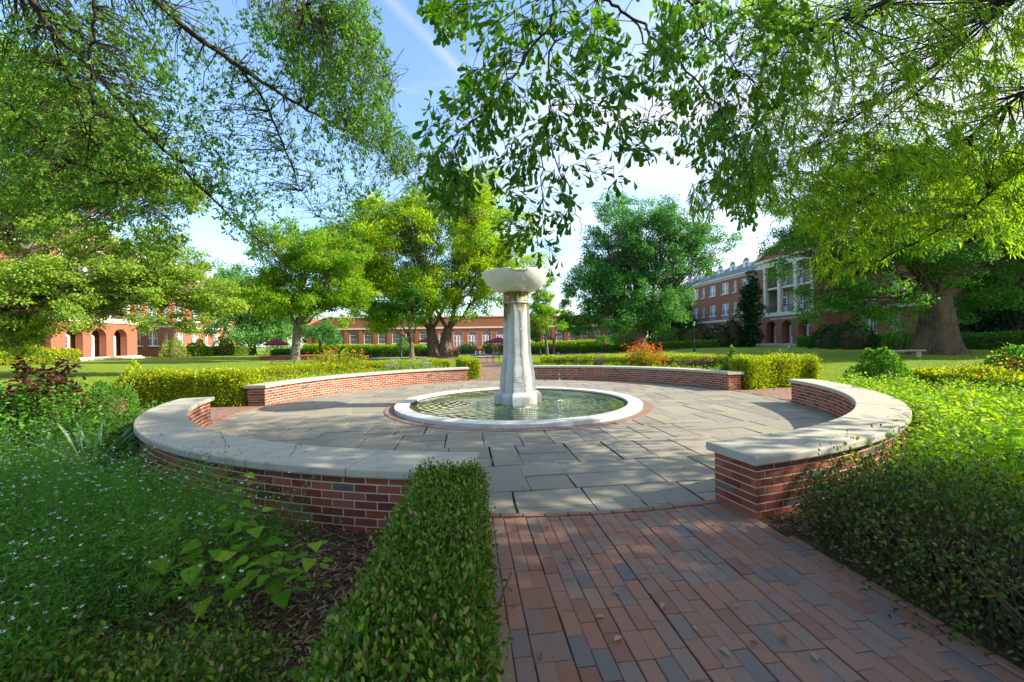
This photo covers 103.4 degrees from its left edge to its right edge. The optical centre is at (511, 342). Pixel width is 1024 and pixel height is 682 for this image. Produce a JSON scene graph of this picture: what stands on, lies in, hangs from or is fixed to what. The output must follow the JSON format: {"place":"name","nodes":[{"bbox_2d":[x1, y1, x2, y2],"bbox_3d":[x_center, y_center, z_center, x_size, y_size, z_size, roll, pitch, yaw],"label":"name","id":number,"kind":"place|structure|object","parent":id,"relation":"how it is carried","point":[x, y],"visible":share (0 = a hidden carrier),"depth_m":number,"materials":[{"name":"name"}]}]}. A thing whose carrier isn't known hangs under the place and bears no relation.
{"place":"outdoors","nodes":[
{"label":"outdoors","id":0,"kind":"place"},
{"bbox_2d":[114,406,263,426],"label":"brick path","id":1,"kind":"structure","parent":0,"point":[218,413],"depth_m":10.03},
{"bbox_2d":[358,351,609,358],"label":"terrace paving","id":2,"kind":"structure","parent":0,"point":[480,354],"depth_m":49.57,"materials":[{"name":"beige stone"}]},
{"bbox_2d":[468,356,501,380],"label":"brick path","id":3,"kind":"structure","parent":0,"point":[493,368],"depth_m":23.71,"materials":[{"name":"red brick"}]},
{"bbox_2d":[0,351,995,407],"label":"lawn grass","id":4,"kind":"structure","parent":0,"point":[830,374],"depth_m":23.19,"materials":[{"name":"green plant"}]},
{"bbox_2d":[0,346,1020,653],"bbox_3d":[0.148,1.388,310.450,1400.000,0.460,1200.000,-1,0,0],"label":"lawn","id":5,"kind":"structure","parent":0,"point":[200,362],"depth_m":31.10,"materials":[{"name":"green plant"}]},
{"bbox_2d":[0,347,81,365],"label":"clipped hedge","id":6,"kind":"object","parent":5,"relation":"on","point":[71,354],"visible":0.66,"depth_m":36.57,"materials":[{"name":"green plant"}]},
{"bbox_2d":[0,228,234,360],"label":"residence hall","id":7,"kind":"structure","parent":5,"relation":"on","point":[115,340],"depth_m":49.98,"materials":[{"name":"brick"}]},
{"bbox_2d":[148,332,159,346],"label":"window","id":8,"kind":"structure","parent":7,"relation":"in","point":[152,337],"depth_m":58.10,"materials":[{"name":"white paint"}]},
{"bbox_2d":[0,31,261,359],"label":"live oak","id":9,"kind":"object","parent":5,"relation":"on","point":[53,288],"visible":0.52,"depth_m":20.73,"materials":[{"name":"green plant"}]},
{"bbox_2d":[109,358,163,406],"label":"round shrub","id":10,"kind":"object","parent":5,"relation":"on","point":[127,379],"visible":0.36,"depth_m":10.94,"materials":[{"name":"green plant"}]},
{"bbox_2d":[159,336,190,357],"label":"leafy shrub","id":11,"kind":"object","parent":5,"relation":"on","point":[174,349],"visible":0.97,"depth_m":51.49,"materials":[{"name":"green plant"}]},
{"bbox_2d":[0,412,363,681],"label":"white flower groundcover","id":12,"kind":"object","parent":5,"relation":"on","point":[63,483],"depth_m":2.40,"materials":[{"name":"plant"}]},
{"bbox_2d":[0,430,387,681],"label":"mulch bed","id":13,"kind":"object","parent":5,"relation":"on","point":[315,621],"visible":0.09,"depth_m":2.54,"materials":[{"name":"brown soil"}]},
{"bbox_2d":[0,352,117,463],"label":"burgundy shrub","id":14,"kind":"object","parent":13,"relation":"on","point":[39,398],"visible":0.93,"depth_m":5.63,"materials":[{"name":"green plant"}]},
{"bbox_2d":[2,418,157,490],"bbox_3d":[-5.201,1.256,5.163,1.583,0.778,1.532,-1,0,-40],"label":"yucca plant","id":15,"kind":"object","parent":13,"relation":"on","point":[113,445],"visible":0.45,"depth_m":4.95,"materials":[{"name":"green plant"}]},
{"bbox_2d":[0,396,178,468],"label":"bed","id":16,"kind":"object","parent":13,"relation":"on","point":[121,421],"depth_m":6.18,"materials":[{"name":"green plant"}]},
{"bbox_2d":[74,380,141,423],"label":"round shrub","id":17,"kind":"object","parent":13,"relation":"on","point":[122,404],"visible":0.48,"depth_m":9.01,"materials":[{"name":"green plant"}]},
{"bbox_2d":[103,422,139,451],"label":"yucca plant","id":18,"kind":"object","parent":13,"relation":"on","point":[136,438],"visible":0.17,"depth_m":6.52,"materials":[{"name":"green plant"}]},
{"bbox_2d":[101,525,183,615],"bbox_3d":[-2.122,1.333,2.352,0.396,0.509,0.368,-1,0,0],"label":"broad leaved weed","id":19,"kind":"object","parent":13,"relation":"on","point":[155,560],"visible":0.6,"depth_m":2.29,"materials":[{"name":"green plant"}]},
{"bbox_2d":[0,588,310,681],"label":"clipped hedge","id":20,"kind":"object","parent":13,"relation":"on","point":[234,660],"visible":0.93,"depth_m":1.61,"materials":[{"name":"green plant"}]},
{"bbox_2d":[0,414,341,668],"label":"white flower groundcover blossoms","id":21,"kind":"object","parent":13,"relation":"on","point":[101,512],"visible":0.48,"depth_m":2.44,"materials":[{"name":"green plant"}]},
{"bbox_2d":[148,514,209,584],"bbox_3d":[-2.150,1.346,2.611,0.324,0.485,0.307,-1,0,38],"label":"broad leaved weed","id":22,"kind":"object","parent":13,"relation":"on","point":[178,535],"visible":0.43,"depth_m":2.59,"materials":[{"name":"green plant"}]},
{"bbox_2d":[161,550,247,622],"bbox_3d":[-1.717,1.378,2.260,0.299,0.406,0.357,-1,0,13],"label":"broad leaved weed","id":23,"kind":"object","parent":13,"relation":"on","point":[222,554],"visible":0.82,"depth_m":2.21,"materials":[{"name":"green plant"}]},
{"bbox_2d":[179,533,245,601],"bbox_3d":[-1.758,1.365,2.427,0.270,0.435,0.298,-1,0,0],"label":"broad leaved weed","id":24,"kind":"object","parent":13,"relation":"on","point":[212,553],"visible":0.64,"depth_m":2.37,"materials":[{"name":"green plant"}]},
{"bbox_2d":[224,466,255,535],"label":"broad leaved weed","id":25,"kind":"object","parent":13,"relation":"on","point":[251,474],"visible":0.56,"depth_m":3.21,"materials":[{"name":"green plant"}]},
{"bbox_2d":[217,493,264,567],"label":"broad leaved weed","id":26,"kind":"object","parent":13,"relation":"on","point":[228,519],"visible":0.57,"depth_m":2.81,"materials":[{"name":"green plant"}]},
{"bbox_2d":[226,507,284,574],"bbox_3d":[-1.642,1.337,2.610,0.290,0.483,0.282,-1,0,24],"label":"broad leaved weed","id":27,"kind":"object","parent":13,"relation":"on","point":[255,531],"visible":0.85,"depth_m":2.59,"materials":[{"name":"green plant"}]},
{"bbox_2d":[232,551,290,613],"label":"broad leaved weed","id":28,"kind":"object","parent":13,"relation":"on","point":[271,590],"visible":0.87,"depth_m":2.35,"materials":[{"name":"green plant"}]},
{"bbox_2d":[242,555,307,613],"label":"broad leaved weed","id":29,"kind":"object","parent":13,"relation":"on","point":[281,599],"visible":0.99,"depth_m":2.26,"materials":[{"name":"green plant"}]},
{"bbox_2d":[285,539,333,609],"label":"broad leaved weed","id":30,"kind":"object","parent":13,"relation":"on","point":[308,563],"visible":1,"depth_m":2.35,"materials":[{"name":"green plant"}]},
{"bbox_2d":[186,338,213,355],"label":"leafy shrub","id":31,"kind":"object","parent":5,"relation":"on","point":[200,347],"visible":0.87,"depth_m":55.56,"materials":[{"name":"green plant"}]},
{"bbox_2d":[181,345,249,356],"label":"clipped hedge","id":32,"kind":"object","parent":5,"relation":"on","point":[244,350],"visible":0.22,"depth_m":60.51,"materials":[{"name":"green plant"}]},
{"bbox_2d":[210,331,242,355],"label":"leafy shrub","id":33,"kind":"object","parent":5,"relation":"on","point":[228,348],"visible":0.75,"depth_m":59.32,"materials":[{"name":"green plant"}]},
{"bbox_2d":[0,0,459,275],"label":"water oak","id":34,"kind":"object","parent":5,"relation":"on","point":[323,26],"visible":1,"depth_m":6.36,"materials":[{"name":"green plant"}]},
{"bbox_2d":[191,261,304,355],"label":"weeping cedar","id":35,"kind":"object","parent":5,"relation":"on","point":[251,330],"visible":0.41,"depth_m":55.59,"materials":[{"name":"green plant"}]},
{"bbox_2d":[259,354,337,360],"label":"planter wall","id":36,"kind":"structure","parent":5,"relation":"on","point":[276,358],"depth_m":36.39,"materials":[{"name":"brick"}]},
{"bbox_2d":[225,216,383,360],"bbox_3d":[-18.241,-4.689,36.174,13.523,13.384,9.225,-1,0,0],"label":"sweetgum tree","id":37,"kind":"object","parent":5,"relation":"on","point":[274,283],"visible":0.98,"depth_m":34.79,"materials":[{"name":"green plant"}]},
{"bbox_2d":[133,397,479,533],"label":"seat wall","id":38,"kind":"structure","parent":5,"relation":"on","point":[355,490],"depth_m":3.67,"materials":[{"name":"brick"}]},
{"bbox_2d":[301,320,343,348],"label":"weeping cedar","id":39,"kind":"object","parent":5,"relation":"on","point":[319,333],"visible":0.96,"depth_m":61.32,"materials":[{"name":"green plant"}]},
{"bbox_2d":[302,345,370,372],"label":"rose bush","id":40,"kind":"object","parent":5,"relation":"on","point":[341,358],"visible":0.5,"depth_m":17.99,"materials":[{"name":"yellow plant"}]},
{"bbox_2d":[269,346,427,357],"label":"clipped hedge","id":41,"kind":"object","parent":5,"relation":"on","point":[384,352],"visible":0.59,"depth_m":48.76,"materials":[{"name":"green plant"}]},
{"bbox_2d":[244,367,468,405],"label":"seat wall","id":42,"kind":"structure","parent":5,"relation":"on","point":[266,393],"depth_m":13.68,"materials":[{"name":"brick"}]},
{"bbox_2d":[302,343,426,351],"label":"clipped hedge","id":43,"kind":"object","parent":5,"relation":"on","point":[349,346],"visible":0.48,"depth_m":72.82,"materials":[{"name":"green plant"}]},
{"bbox_2d":[361,281,437,359],"bbox_3d":[-11.368,-2.101,41.307,7.373,8.099,7.530,-1,0,0],"label":"maple tree","id":44,"kind":"object","parent":5,"relation":"on","point":[401,314],"visible":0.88,"depth_m":39.55,"materials":[{"name":"green plant"}]},
{"bbox_2d":[287,456,513,681],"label":"clipped hedge","id":45,"kind":"object","parent":5,"relation":"on","point":[431,570],"visible":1,"depth_m":1.56,"materials":[{"name":"green plant"}]},
{"bbox_2d":[426,355,477,358],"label":"mulch mound","id":46,"kind":"object","parent":5,"relation":"on","point":[448,356],"visible":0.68,"depth_m":42.31,"materials":[{"name":"soil"}]},
{"bbox_2d":[282,160,551,356],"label":"maple tree","id":47,"kind":"object","parent":46,"relation":"on","point":[473,235],"visible":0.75,"depth_m":42.53,"materials":[{"name":"green plant"}]},
{"bbox_2d":[307,311,623,349],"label":"dining hall","id":48,"kind":"structure","parent":5,"relation":"on","point":[462,333],"depth_m":79.15,"materials":[{"name":"brick"}]},
{"bbox_2d":[453,331,462,345],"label":"french door","id":49,"kind":"structure","parent":48,"relation":"in","point":[458,336],"depth_m":79.34,"materials":[{"name":"white paint"}]},
{"bbox_2d":[468,331,476,345],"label":"french door","id":50,"kind":"structure","parent":48,"relation":"in","point":[471,335],"depth_m":79.63,"materials":[{"name":"white paint"}]},
{"bbox_2d":[455,354,481,378],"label":"clipped hedge","id":51,"kind":"object","parent":5,"relation":"on","point":[472,363],"visible":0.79,"depth_m":17.84,"materials":[{"name":"green plant"}]},
{"bbox_2d":[529,269,568,355],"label":"maple tree","id":52,"kind":"object","parent":5,"relation":"on","point":[542,309],"visible":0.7,"depth_m":42.68,"materials":[{"name":"green plant"}]},
{"bbox_2d":[530,288,581,353],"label":"maple tree","id":53,"kind":"object","parent":5,"relation":"on","point":[535,336],"visible":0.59,"depth_m":50.08,"materials":[{"name":"green plant"}]},
{"bbox_2d":[530,338,616,346],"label":"clipped hedge","id":54,"kind":"object","parent":5,"relation":"on","point":[572,342],"visible":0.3,"depth_m":77.26,"materials":[{"name":"green plant"}]},
{"bbox_2d":[593,334,615,347],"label":"leafy shrub","id":55,"kind":"object","parent":5,"relation":"on","point":[602,341],"visible":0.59,"depth_m":65.29,"materials":[{"name":"green plant"}]},
{"bbox_2d":[531,339,719,353],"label":"clipped hedge","id":56,"kind":"object","parent":5,"relation":"on","point":[605,348],"visible":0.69,"depth_m":52.30,"materials":[{"name":"green plant"}]},
{"bbox_2d":[610,325,647,344],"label":"leafy shrub","id":57,"kind":"object","parent":5,"relation":"on","point":[627,338],"visible":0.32,"depth_m":70.55,"materials":[{"name":"green plant"}]},
{"bbox_2d":[533,365,743,389],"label":"seat wall","id":58,"kind":"structure","parent":5,"relation":"on","point":[719,379],"depth_m":15.02,"materials":[{"name":"brick"}]},
{"bbox_2d":[535,360,741,375],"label":"bed plants","id":59,"kind":"object","parent":5,"relation":"on","point":[612,364],"depth_m":16.92,"materials":[{"name":"green plant"}]},
{"bbox_2d":[553,189,748,351],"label":"ginkgo tree","id":60,"kind":"object","parent":5,"relation":"on","point":[609,279],"visible":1,"depth_m":50.15,"materials":[{"name":"green plant"}]},
{"bbox_2d":[646,326,681,342],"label":"leafy shrub","id":61,"kind":"object","parent":5,"relation":"on","point":[666,336],"visible":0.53,"depth_m":60.98,"materials":[{"name":"green plant"}]},
{"bbox_2d":[646,304,697,341],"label":"background tree","id":62,"kind":"object","parent":5,"relation":"on","point":[678,327],"visible":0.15,"depth_m":85.27,"materials":[{"name":"green plant"}]},
{"bbox_2d":[671,320,711,343],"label":"leafy shrub","id":63,"kind":"object","parent":5,"relation":"on","point":[686,333],"visible":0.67,"depth_m":58.88,"materials":[{"name":"green plant"}]},
{"bbox_2d":[703,323,737,346],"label":"leafy shrub","id":64,"kind":"object","parent":5,"relation":"on","point":[720,336],"visible":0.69,"depth_m":56.88,"materials":[{"name":"green plant"}]},
{"bbox_2d":[721,312,746,346],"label":"leafy shrub","id":65,"kind":"object","parent":5,"relation":"on","point":[734,333],"visible":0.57,"depth_m":56.33,"materials":[{"name":"green plant"}]},
{"bbox_2d":[735,268,769,346],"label":"magnolia tree","id":66,"kind":"object","parent":5,"relation":"on","point":[748,307],"visible":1,"depth_m":54.36,"materials":[{"name":"green plant"}]},
{"bbox_2d":[706,379,911,518],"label":"seat wall","id":67,"kind":"structure","parent":5,"relation":"on","point":[747,469],"depth_m":3.95,"materials":[{"name":"brick"}]},
{"bbox_2d":[804,354,830,379],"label":"shrub","id":68,"kind":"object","parent":5,"relation":"on","point":[815,373],"depth_m":13.09,"materials":[{"name":"green plant"}]},
{"bbox_2d":[805,323,842,348],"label":"leafy shrub","id":69,"kind":"object","parent":5,"relation":"on","point":[821,341],"visible":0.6,"depth_m":40.68,"materials":[{"name":"green plant"}]},
{"bbox_2d":[682,186,1023,345],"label":"residence hall","id":70,"kind":"structure","parent":5,"relation":"on","point":[718,300],"depth_m":59.20,"materials":[{"name":"brick"}]},
{"bbox_2d":[826,316,881,349],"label":"leafy shrub","id":71,"kind":"object","parent":5,"relation":"on","point":[850,337],"visible":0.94,"depth_m":36.36,"materials":[{"name":"green plant"}]},
{"bbox_2d":[686,0,1023,288],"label":"willow oak","id":72,"kind":"object","parent":5,"relation":"on","point":[945,47],"visible":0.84,"depth_m":5.48,"materials":[{"name":"green plant"}]},
{"bbox_2d":[839,347,921,392],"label":"topiary shrub","id":73,"kind":"object","parent":5,"relation":"on","point":[879,364],"visible":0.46,"depth_m":9.88,"materials":[{"name":"green plant"}]},
{"bbox_2d":[750,125,1023,354],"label":"huge oak","id":74,"kind":"object","parent":5,"relation":"on","point":[937,332],"visible":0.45,"depth_m":25.17,"materials":[{"name":"green plant"}]},
{"bbox_2d":[758,421,1023,654],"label":"mulch bed","id":75,"kind":"object","parent":5,"relation":"on","point":[775,523],"visible":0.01,"depth_m":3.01,"materials":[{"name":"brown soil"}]},
{"bbox_2d":[772,418,1023,672],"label":"clipped hedge","id":76,"kind":"object","parent":75,"relation":"on","point":[992,575],"visible":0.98,"depth_m":2.50,"materials":[{"name":"green plant"}]},
{"bbox_2d":[903,363,1023,412],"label":"clipped hedge","id":77,"kind":"object","parent":75,"relation":"on","point":[923,373],"visible":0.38,"depth_m":8.70,"materials":[{"name":"yellow plant"}]},
{"bbox_2d":[940,341,1023,380],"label":"shrub","id":78,"kind":"object","parent":75,"relation":"on","point":[1018,370],"visible":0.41,"depth_m":8.28,"materials":[{"name":"green plant"}]},
{"bbox_2d":[878,329,912,349],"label":"leafy shrub","id":79,"kind":"object","parent":5,"relation":"on","point":[895,342],"visible":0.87,"depth_m":33.58,"materials":[{"name":"green plant"}]},
{"bbox_2d":[891,350,925,356],"bbox_3d":[23.298,0.697,24.000,2.100,0.480,0.440,-1,0,3],"label":"stone bench","id":80,"kind":"object","parent":5,"relation":"on","point":[916,353],"visible":0.56,"depth_m":23.81,"materials":[{"name":"grey stone"}]},
{"bbox_2d":[795,330,1023,349],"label":"clipped hedge","id":81,"kind":"object","parent":5,"relation":"on","point":[979,340],"visible":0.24,"depth_m":31.05,"materials":[{"name":"green plant"}]},
{"bbox_2d":[826,368,1023,544],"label":"bright bed","id":82,"kind":"object","parent":5,"relation":"on","point":[950,413],"depth_m":4.89,"materials":[{"name":"green plant"}]},
{"bbox_2d":[852,381,1023,534],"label":"bright bed broad","id":83,"kind":"object","parent":5,"relation":"on","point":[989,447],"depth_m":3.82,"materials":[{"name":"green plant"}]},
{"bbox_2d":[953,247,1023,332],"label":"magnolia tree","id":84,"kind":"object","parent":5,"relation":"on","point":[991,320],"visible":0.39,"depth_m":32.29,"materials":[{"name":"green plant"}]},
{"bbox_2d":[974,342,1023,372],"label":"topiary shrub","id":85,"kind":"object","parent":5,"relation":"on","point":[1010,351],"visible":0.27,"depth_m":9.03,"materials":[{"name":"green plant"}]},
{"bbox_2d":[0,0,1023,346],"label":"sky","id":86,"kind":"structure","parent":0,"point":[431,67],"materials":[{"name":"blue"}]},
{"bbox_2d":[384,398,652,431],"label":"brick ring paving","id":87,"kind":"structure","parent":0,"point":[644,411],"depth_m":7.74,"materials":[{"name":"red brick"}]},
{"bbox_2d":[204,379,837,514],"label":"plaza paving","id":88,"kind":"structure","parent":0,"point":[629,481],"depth_m":6.72,"materials":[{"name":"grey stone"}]},
{"bbox_2d":[394,267,642,428],"bbox_3d":[0.123,-0.071,10.450,6.159,3.438,6.159,-1,0,-6],"label":"fountain","id":89,"kind":"object","parent":88,"relation":"on","point":[513,286],"visible":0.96,"depth_m":10.04,"materials":[{"name":"stone"}]},
{"bbox_2d":[409,390,627,419],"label":"pool water","id":90,"kind":"structure","parent":89,"relation":"in","point":[464,406],"depth_m":9.71,"materials":[{"name":"liquid"}]},
{"bbox_2d":[461,550,1023,669],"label":"mulch ground","id":91,"kind":"structure","parent":0,"point":[1000,647],"depth_m":2.17,"materials":[{"name":"brown soil"}]},
{"bbox_2d":[393,0,842,276],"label":"water oak","id":92,"kind":"object","parent":91,"relation":"on","point":[677,28],"visible":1,"depth_m":2.87,"materials":[{"name":"green plant"}]},
{"bbox_2d":[487,499,1023,681],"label":"brick path","id":93,"kind":"structure","parent":0,"point":[847,622],"depth_m":2.36,"materials":[{"name":"red brick"}]},
{"bbox_2d":[729,387,791,401],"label":"brick path","id":94,"kind":"structure","parent":0,"point":[781,393],"depth_m":11.68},
{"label":"far right mulch bed","id":95,"kind":"structure","parent":0,"visible":0},
{"bbox_2d":[619,337,672,366],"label":"rose bush","id":96,"kind":"object","parent":95,"relation":"on","point":[647,354],"visible":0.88,"depth_m":17.05,"materials":[{"name":"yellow plant"}]},
{"bbox_2d":[540,353,762,368],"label":"clipped hedge","id":97,"kind":"object","parent":95,"relation":"on","point":[558,359],"visible":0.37,"depth_m":19.32,"materials":[{"name":"green plant"}]},
{"bbox_2d":[719,344,737,370],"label":"topiary shrub","id":98,"kind":"object","parent":95,"relation":"on","point":[728,355],"visible":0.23,"depth_m":13.38,"materials":[{"name":"green plant"}]},
{"bbox_2d":[728,351,821,389],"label":"clipped hedge","id":99,"kind":"object","parent":95,"relation":"on","point":[777,369],"visible":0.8,"depth_m":12.80,"materials":[{"name":"green plant"}]},
{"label":"far left mulch bed","id":100,"kind":"structure","parent":0,"visible":0},
{"bbox_2d":[135,365,261,407],"bbox_3d":[-8.673,1.233,11.221,3.403,1.196,1.068,-1,0,5],"label":"clipped hedge","id":101,"kind":"object","parent":100,"relation":"on","point":[165,385],"visible":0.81,"depth_m":10.92,"materials":[{"name":"green plant"}]},
{"bbox_2d":[209,356,450,381],"bbox_3d":[-7.363,1.274,16.606,2.536,1.046,11.434,-1,0,39],"label":"clipped hedge","id":102,"kind":"object","parent":100,"relation":"on","point":[282,370],"visible":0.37,"depth_m":16.91,"materials":[{"name":"green plant"}]},
{"bbox_2d":[260,363,455,382],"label":"bed plants","id":103,"kind":"object","parent":100,"relation":"on","point":[314,375],"depth_m":15.57,"materials":[{"name":"green plant"}]},
{"bbox_2d":[384,356,432,370],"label":"salvia clump","id":104,"kind":"object","parent":100,"relation":"on","point":[418,365],"visible":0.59,"depth_m":17.80,"materials":[{"name":"green plant"}]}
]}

